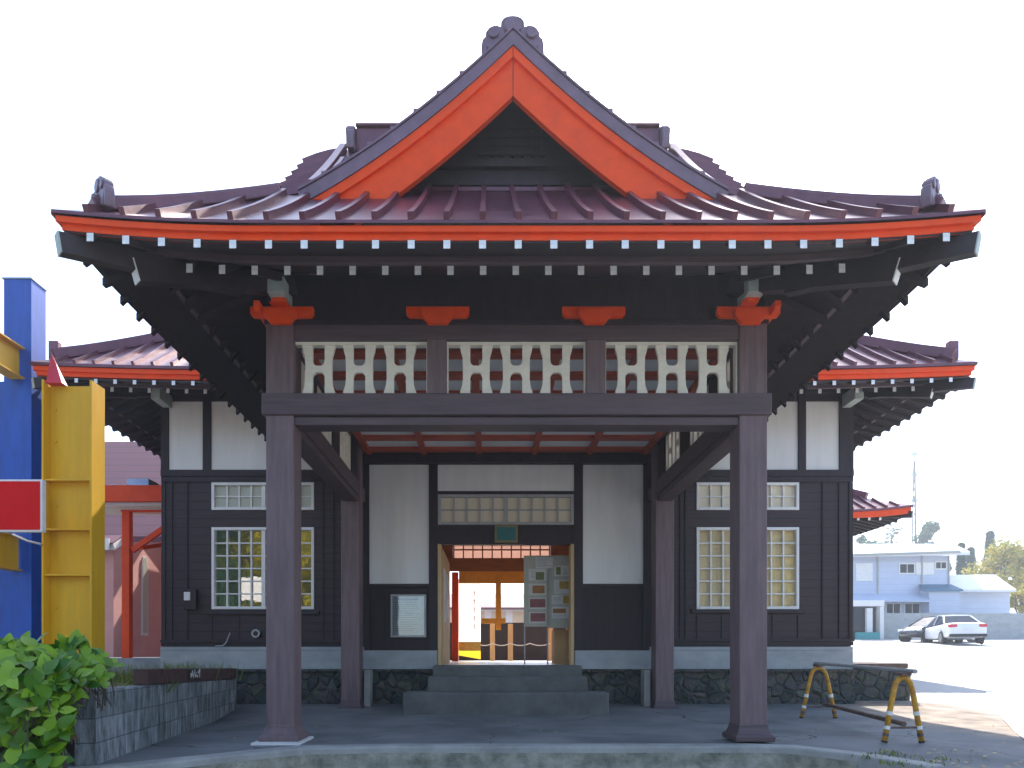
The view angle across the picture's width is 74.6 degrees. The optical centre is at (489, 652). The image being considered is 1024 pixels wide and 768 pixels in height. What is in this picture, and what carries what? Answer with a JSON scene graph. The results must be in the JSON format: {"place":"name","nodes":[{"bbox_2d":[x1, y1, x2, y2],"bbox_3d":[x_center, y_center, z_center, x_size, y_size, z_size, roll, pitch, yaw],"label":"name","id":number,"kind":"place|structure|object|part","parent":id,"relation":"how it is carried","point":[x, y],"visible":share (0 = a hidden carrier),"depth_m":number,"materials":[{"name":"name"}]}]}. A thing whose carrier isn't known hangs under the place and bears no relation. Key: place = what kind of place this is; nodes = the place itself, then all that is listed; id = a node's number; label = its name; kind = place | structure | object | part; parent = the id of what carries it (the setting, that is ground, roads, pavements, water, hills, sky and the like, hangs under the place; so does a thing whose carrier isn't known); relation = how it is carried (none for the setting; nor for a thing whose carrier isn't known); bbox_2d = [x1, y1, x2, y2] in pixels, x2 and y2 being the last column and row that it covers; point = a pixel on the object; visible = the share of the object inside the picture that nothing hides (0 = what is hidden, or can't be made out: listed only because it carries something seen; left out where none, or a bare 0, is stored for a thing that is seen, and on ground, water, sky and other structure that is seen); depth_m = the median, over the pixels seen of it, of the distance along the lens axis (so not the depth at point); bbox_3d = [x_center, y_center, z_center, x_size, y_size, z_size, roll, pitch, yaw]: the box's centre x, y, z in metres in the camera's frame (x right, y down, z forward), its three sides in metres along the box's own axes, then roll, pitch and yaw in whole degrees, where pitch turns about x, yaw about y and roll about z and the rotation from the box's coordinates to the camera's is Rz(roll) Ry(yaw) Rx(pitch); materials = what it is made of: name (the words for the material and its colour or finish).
{"place":"outdoors","nodes":[
{"label":"outdoors","id":0,"kind":"place"},
{"bbox_2d":[0,721,1023,767],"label":"forecourt","id":1,"kind":"structure","parent":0,"point":[982,738],"depth_m":7.39,"materials":[{"name":"grey concrete"}]},
{"bbox_2d":[0,629,126,767],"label":"hydrangea bush","id":2,"kind":"object","parent":1,"relation":"on","point":[42,692],"visible":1,"depth_m":4.67,"materials":[{"name":"green plant"}]},
{"bbox_2d":[42,379,104,739],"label":"yellow steel column","id":3,"kind":"structure","parent":1,"relation":"on","point":[73,536],"depth_m":7.11,"materials":[{"name":"yellow metal"}]},
{"bbox_2d":[0,479,45,545],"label":"red sign","id":4,"kind":"object","parent":3,"relation":"attached to","point":[22,505],"visible":1,"depth_m":6.59,"materials":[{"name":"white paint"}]},
{"bbox_2d":[46,353,66,385],"bbox_3d":[-4.554,-2.986,7.070,0.170,0.330,0.100,0,0,0],"label":"red finial","id":5,"kind":"object","parent":3,"relation":"on","point":[54,377],"visible":1,"depth_m":7.05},
{"bbox_2d":[75,668,235,765],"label":"block wall","id":6,"kind":"structure","parent":1,"relation":"on","point":[128,721],"depth_m":6.69,"materials":[{"name":"concrete"}]},
{"bbox_2d":[189,669,199,679],"bbox_3d":[-3.553,0.260,8.100,0.018,0.130,0.403,0,0,-8],"label":"name plate","id":7,"kind":"object","parent":6,"relation":"attached to","point":[194,673],"visible":1,"depth_m":8.06,"materials":[{"name":"white wood"}]},
{"bbox_2d":[86,660,959,767],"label":"weeds","id":8,"kind":"object","parent":1,"relation":"on","point":[118,678],"visible":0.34,"depth_m":8.79,"materials":[{"name":"green plant"}]},
{"bbox_2d":[234,718,1022,767],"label":"fallen leaves","id":9,"kind":"object","parent":1,"relation":"on","point":[854,736],"visible":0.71,"depth_m":6.07,"materials":[{"name":"brown plant"}]},
{"bbox_2d":[881,672,924,742],"bbox_3d":[4.184,0.557,6.800,0.437,0.715,0.120,0,0,0],"label":"pipe trestle","id":10,"kind":"object","parent":1,"relation":"on","point":[918,727],"visible":1,"depth_m":6.78,"materials":[{"name":"yellow metal"}]},
{"bbox_2d":[822,702,906,725],"bbox_3d":[4.413,0.715,8.050,0.052,0.070,2.430,0,0,9],"label":"barrier pole","id":11,"kind":"object","parent":10,"relation":"on","point":[877,717],"visible":1,"depth_m":7.82,"materials":[{"name":"brown wood"}]},
{"bbox_2d":[982,681,1023,738],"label":"road marking","id":12,"kind":"object","parent":1,"relation":"on","point":[1011,715],"visible":1,"depth_m":10.27,"materials":[{"name":"paint"}]},
{"bbox_2d":[0,0,1023,612],"label":"sky","id":13,"kind":"structure","parent":0,"point":[146,97],"materials":[{"name":"white"}]},
{"bbox_2d":[216,639,1023,720],"bbox_3d":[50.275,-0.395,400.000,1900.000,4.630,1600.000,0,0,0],"label":"ground","id":14,"kind":"structure","parent":0,"point":[948,678],"depth_m":10.72,"materials":[{"name":"grey concrete"}]},
{"bbox_2d":[0,381,3,638],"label":"dark blue column","id":15,"kind":"structure","parent":14,"relation":"on","point":[2,477],"depth_m":10.20,"materials":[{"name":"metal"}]},
{"bbox_2d":[2,277,47,642],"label":"blue steel column","id":16,"kind":"structure","parent":14,"relation":"on","point":[25,312],"depth_m":9.80,"materials":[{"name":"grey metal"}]},
{"bbox_2d":[0,533,21,570],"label":"yellow steel beam","id":17,"kind":"structure","parent":16,"relation":"attached to","point":[9,551],"depth_m":9.59,"materials":[{"name":"yellow metal"}]},
{"bbox_2d":[0,332,24,378],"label":"yellow steel beam","id":18,"kind":"structure","parent":16,"relation":"attached to","point":[9,358],"depth_m":9.57,"materials":[{"name":"yellow metal"}]},
{"bbox_2d":[106,657,159,678],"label":"canopy plinth","id":19,"kind":"structure","parent":14,"relation":"on","point":[144,661],"depth_m":12.30,"materials":[{"name":"concrete"}]},
{"bbox_2d":[105,479,160,657],"bbox_3d":[-8.775,-1.472,13.461,6.900,3.584,2.123,0,0,0],"label":"link canopy","id":20,"kind":"object","parent":19,"relation":"on","point":[129,499],"visible":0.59,"depth_m":12.93,"materials":[{"name":"paint"}]},
{"bbox_2d":[105,442,161,656],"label":"pink building","id":21,"kind":"structure","parent":14,"relation":"on","point":[124,461],"depth_m":16.75,"materials":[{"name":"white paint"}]},
{"bbox_2d":[141,556,147,635],"bbox_3d":[-8.659,-1.428,16.870,0.029,1.995,0.300,0,0,0],"label":"arched window","id":22,"kind":"structure","parent":21,"relation":"in","point":[142,634],"depth_m":16.74,"materials":[{"name":"white paint"}]},
{"bbox_2d":[143,557,147,632],"bbox_3d":[-8.641,-1.448,16.870,0.005,1.896,0.240,0,0,0],"label":"window pane","id":23,"kind":"structure","parent":21,"relation":"in","point":[145,565],"depth_m":16.87,"materials":[{"name":"grey glass"}]},
{"bbox_2d":[450,594,523,622],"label":"shed","id":24,"kind":"structure","parent":14,"relation":"on","point":[512,608],"depth_m":36.00,"materials":[{"name":"white paint"}]},
{"bbox_2d":[67,743,942,767],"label":"kerb","id":25,"kind":"structure","parent":14,"relation":"on","point":[266,753],"depth_m":6.46,"materials":[{"name":"concrete"}]},
{"bbox_2d":[186,753,857,767],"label":"kerb face","id":26,"kind":"object","parent":25,"relation":"on","point":[568,760],"visible":1,"depth_m":6.44},
{"bbox_2d":[30,16,985,744],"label":"station building","id":27,"kind":"structure","parent":14,"relation":"on","point":[504,302],"depth_m":7.06,"materials":[{"name":"brown wood"}]},
{"bbox_2d":[184,589,197,609],"bbox_3d":[-4.795,-0.857,10.767,0.196,0.330,0.104,0,0,0],"label":"meter box","id":28,"kind":"object","parent":27,"relation":"attached to","point":[190,599],"visible":1,"depth_m":10.74,"materials":[{"name":"grey metal"}]},
{"bbox_2d":[215,633,230,646],"bbox_3d":[-4.264,-0.208,10.754,0.250,0.234,0.031,0,0,-3],"label":"bent pipe","id":29,"kind":"object","parent":27,"relation":"attached to","point":[225,642],"visible":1,"depth_m":10.75,"materials":[{"name":"grey metal"}]},
{"bbox_2d":[251,629,260,637],"bbox_3d":[-3.748,-0.310,10.788,0.149,0.149,0.064,0,0,0],"label":"wall vent","id":30,"kind":"object","parent":27,"relation":"attached to","point":[255,633],"depth_m":10.76,"materials":[{"name":"grey metal"}]},
{"bbox_2d":[211,482,313,509],"bbox_3d":[-3.655,-2.524,10.868,1.652,0.444,0.105,0,0,0],"label":"window","id":31,"kind":"structure","parent":27,"relation":"in","point":[224,495],"depth_m":10.88,"materials":[{"name":"white glass"}]},
{"bbox_2d":[211,527,313,608],"bbox_3d":[-3.655,-1.363,10.938,1.660,1.321,0.245,0,0,0],"label":"window","id":32,"kind":"structure","parent":27,"relation":"in","point":[238,559],"depth_m":11.04,"materials":[{"name":"glass"}]},
{"bbox_2d":[391,594,425,636],"bbox_3d":[-1.306,-0.594,10.819,0.568,0.692,0.079,0,0,0],"label":"notice case","id":33,"kind":"object","parent":27,"relation":"attached to","point":[408,615],"visible":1,"depth_m":10.79,"materials":[{"name":"glass"}]},
{"bbox_2d":[442,549,449,663],"bbox_3d":[-0.796,-0.768,12.095,0.040,1.924,1.890,0,0,0],"label":"sliding door","id":34,"kind":"structure","parent":27,"relation":"in","point":[445,563],"depth_m":11.83,"materials":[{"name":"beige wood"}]},
{"bbox_2d":[438,494,573,524],"bbox_3d":[0.263,-2.313,10.887,2.195,0.492,0.105,0,0,0],"label":"window","id":35,"kind":"structure","parent":27,"relation":"in","point":[453,509],"depth_m":10.90,"materials":[{"name":"beige glass"}]},
{"bbox_2d":[524,556,568,663],"bbox_3d":[1.018,-0.743,11.579,0.859,1.873,0.103,0,0,0],"label":"notice screen","id":36,"kind":"object","parent":27,"relation":"on","point":[546,591],"visible":0.92,"depth_m":11.55,"materials":[{"name":"metal"},{"name":"painted metal"}]},
{"bbox_2d":[552,630,568,662],"bbox_3d":[1.348,-0.112,12.450,0.349,0.612,0.500,0,0,0],"label":"cabinet","id":37,"kind":"object","parent":27,"relation":"on","point":[560,646],"visible":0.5,"depth_m":12.20,"materials":[{"name":"beige wood"}]},
{"bbox_2d":[696,482,798,509],"bbox_3d":[4.161,-2.524,10.868,1.652,0.444,0.105,0,0,0],"label":"window","id":38,"kind":"structure","parent":27,"relation":"in","point":[709,495],"depth_m":10.88,"materials":[{"name":"white glass"}]},
{"bbox_2d":[696,527,798,608],"bbox_3d":[4.160,-1.363,10.867,1.660,1.321,0.105,0,0,0],"label":"window","id":39,"kind":"structure","parent":27,"relation":"in","point":[712,543],"depth_m":10.90,"materials":[{"name":"beige glass"}]},
{"bbox_2d":[450,660,855,661],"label":"platform","id":40,"kind":"structure","parent":14,"relation":"on","point":[514,660],"depth_m":19.20,"materials":[{"name":"concrete"}]},
{"bbox_2d":[458,579,480,660],"bbox_3d":[-0.493,-0.803,16.384,0.580,1.986,0.131,0,0,0],"label":"shop banner","id":41,"kind":"object","parent":40,"relation":"on","point":[469,620],"visible":0.93,"depth_m":16.39,"materials":[{"name":"white fabric"}]},
{"bbox_2d":[490,624,494,660],"bbox_3d":[0.075,-0.267,17.600,0.130,0.974,0.120,0,0,0],"label":"fence post","id":42,"kind":"object","parent":40,"relation":"on","point":[492,640],"visible":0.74,"depth_m":17.54,"materials":[{"name":"beige wood"}]},
{"bbox_2d":[481,643,550,645],"bbox_3d":[0.625,-0.220,17.520,1.928,0.083,0.028,0,0,0],"label":"barrier rope","id":43,"kind":"object","parent":42,"relation":"attached to","point":[515,644],"visible":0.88,"depth_m":17.51,"materials":[{"name":"fabric"}]},
{"bbox_2d":[450,623,565,659],"bbox_3d":[1.225,-0.338,20.015,7.100,1.115,0.130,0,0,0],"label":"board fence","id":44,"kind":"object","parent":40,"relation":"on","point":[536,635],"visible":0.07,"depth_m":20.00,"materials":[{"name":"brown wood"}]},
{"bbox_2d":[508,624,512,660],"bbox_3d":[0.545,-0.267,17.600,0.130,0.974,0.120,0,0,0],"label":"fence post","id":45,"kind":"object","parent":40,"relation":"on","point":[510,640],"visible":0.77,"depth_m":17.54,"materials":[{"name":"beige wood"}]},
{"bbox_2d":[548,628,552,660],"bbox_3d":[1.592,-0.267,17.600,0.130,0.974,0.120,0,0,0],"label":"fence post","id":46,"kind":"object","parent":40,"relation":"on","point":[550,645],"visible":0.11,"depth_m":17.54,"materials":[{"name":"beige wood"}]},
{"bbox_2d":[799,664,837,717],"bbox_3d":[4.553,0.538,9.300,0.527,0.756,0.120,0,0,0],"label":"pipe trestle","id":47,"kind":"object","parent":14,"relation":"on","point":[808,685],"visible":0.91,"depth_m":9.28,"materials":[{"name":"yellow metal"}]},
{"bbox_2d":[814,662,917,673],"bbox_3d":[4.383,0.165,8.025,0.044,0.082,2.771,0,0,7],"label":"barrier pole","id":48,"kind":"object","parent":47,"relation":"on","point":[913,671],"visible":0.94,"depth_m":7.61,"materials":[{"name":"grey metal"}]},
{"bbox_2d":[853,600,883,638],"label":"entrance porch","id":49,"kind":"object","parent":14,"relation":"on","point":[864,619],"visible":0.69,"depth_m":40.50,"materials":[{"name":"white paint"}]},
{"bbox_2d":[853,607,875,638],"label":"door","id":50,"kind":"structure","parent":49,"relation":"in","point":[858,612],"depth_m":40.76,"materials":[{"name":"grey metal"}]},
{"bbox_2d":[855,534,882,543],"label":"broadleaf tree","id":51,"kind":"object","parent":14,"relation":"on","point":[861,539],"visible":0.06,"depth_m":95.37,"materials":[{"name":"green plant"}]},
{"bbox_2d":[853,662,910,700],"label":"stone wall","id":52,"kind":"structure","parent":14,"relation":"on","point":[872,685],"depth_m":11.20,"materials":[{"name":"grey stone"}]},
{"bbox_2d":[880,524,903,543],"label":"broadleaf tree","id":53,"kind":"object","parent":14,"relation":"on","point":[897,532],"visible":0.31,"depth_m":94.74,"materials":[{"name":"green plant"}]},
{"bbox_2d":[853,544,969,612],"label":"two storey house","id":54,"kind":"structure","parent":14,"relation":"on","point":[905,578],"depth_m":45.95,"materials":[{"name":"white paint"}]},
{"bbox_2d":[885,603,900,612],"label":"window","id":55,"kind":"structure","parent":54,"relation":"in","point":[889,607],"depth_m":45.93,"materials":[{"name":"grey glass"}]},
{"bbox_2d":[899,563,914,573],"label":"window","id":56,"kind":"structure","parent":54,"relation":"in","point":[904,568],"depth_m":45.93,"materials":[{"name":"grey glass"}]},
{"bbox_2d":[904,603,919,612],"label":"window","id":57,"kind":"structure","parent":54,"relation":"in","point":[908,607],"depth_m":45.93,"materials":[{"name":"grey glass"}]},
{"bbox_2d":[934,561,946,569],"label":"window","id":58,"kind":"structure","parent":54,"relation":"in","point":[938,565],"depth_m":45.94,"materials":[{"name":"grey glass"}]},
{"bbox_2d":[911,430,917,543],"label":"radio mast","id":59,"kind":"object","parent":14,"relation":"on","point":[914,475],"visible":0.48,"depth_m":129.90,"materials":[{"name":"grey metal"}]},
{"bbox_2d":[912,520,952,570],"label":"broadleaf tree","id":60,"kind":"object","parent":14,"relation":"on","point":[929,529],"visible":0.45,"depth_m":94.32,"materials":[{"name":"green plant"}]},
{"bbox_2d":[898,616,974,642],"bbox_3d":[24.385,-1.278,36.503,3.926,1.510,1.930,0,0,-10],"label":"dark car","id":61,"kind":"object","parent":14,"relation":"on","point":[915,629],"visible":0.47,"depth_m":36.20,"materials":[{"name":"paint"}]},
{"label":"windows","id":62,"kind":"part","parent":61,"relation":"part of","materials":[{"name":"glass"}]},
{"bbox_2d":[876,613,1023,638],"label":"boundary wall","id":63,"kind":"structure","parent":14,"relation":"on","point":[1005,625],"depth_m":41.00,"materials":[{"name":"concrete"}]},
{"bbox_2d":[921,615,987,644],"bbox_3d":[23.472,-1.161,34.184,2.030,1.530,4.626,0,0,17],"label":"white sedan","id":64,"kind":"object","parent":14,"relation":"on","point":[942,629],"visible":0.91,"depth_m":32.76,"materials":[{"name":"paint"}]},
{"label":"windows","id":65,"kind":"part","parent":64,"relation":"part of","materials":[{"name":"glass"}]},
{"bbox_2d":[954,542,967,574],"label":"conifer tree","id":66,"kind":"object","parent":14,"relation":"on","point":[960,562],"visible":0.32,"depth_m":75.73,"materials":[{"name":"green plant"}]},
{"bbox_2d":[966,547,978,574],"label":"conifer tree","id":67,"kind":"object","parent":14,"relation":"on","point":[971,557],"visible":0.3,"depth_m":77.73,"materials":[{"name":"green plant"}]},
{"bbox_2d":[950,575,1015,612],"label":"annex","id":68,"kind":"object","parent":14,"relation":"on","point":[984,593],"visible":0.24,"depth_m":47.00,"materials":[{"name":"white paint"}]},
{"bbox_2d":[981,530,998,575],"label":"conifer tree","id":69,"kind":"object","parent":14,"relation":"on","point":[989,535],"visible":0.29,"depth_m":79.77,"materials":[{"name":"green plant"}]},
{"bbox_2d":[961,536,1023,596],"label":"broadleaf tree","id":70,"kind":"object","parent":14,"relation":"on","point":[1006,557],"visible":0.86,"depth_m":61.41,"materials":[{"name":"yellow plant"}]},
{"bbox_2d":[1010,589,1023,612],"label":"broadleaf tree","id":71,"kind":"object","parent":14,"relation":"on","point":[1016,604],"visible":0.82,"depth_m":52.01,"materials":[{"name":"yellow plant"}]}
]}

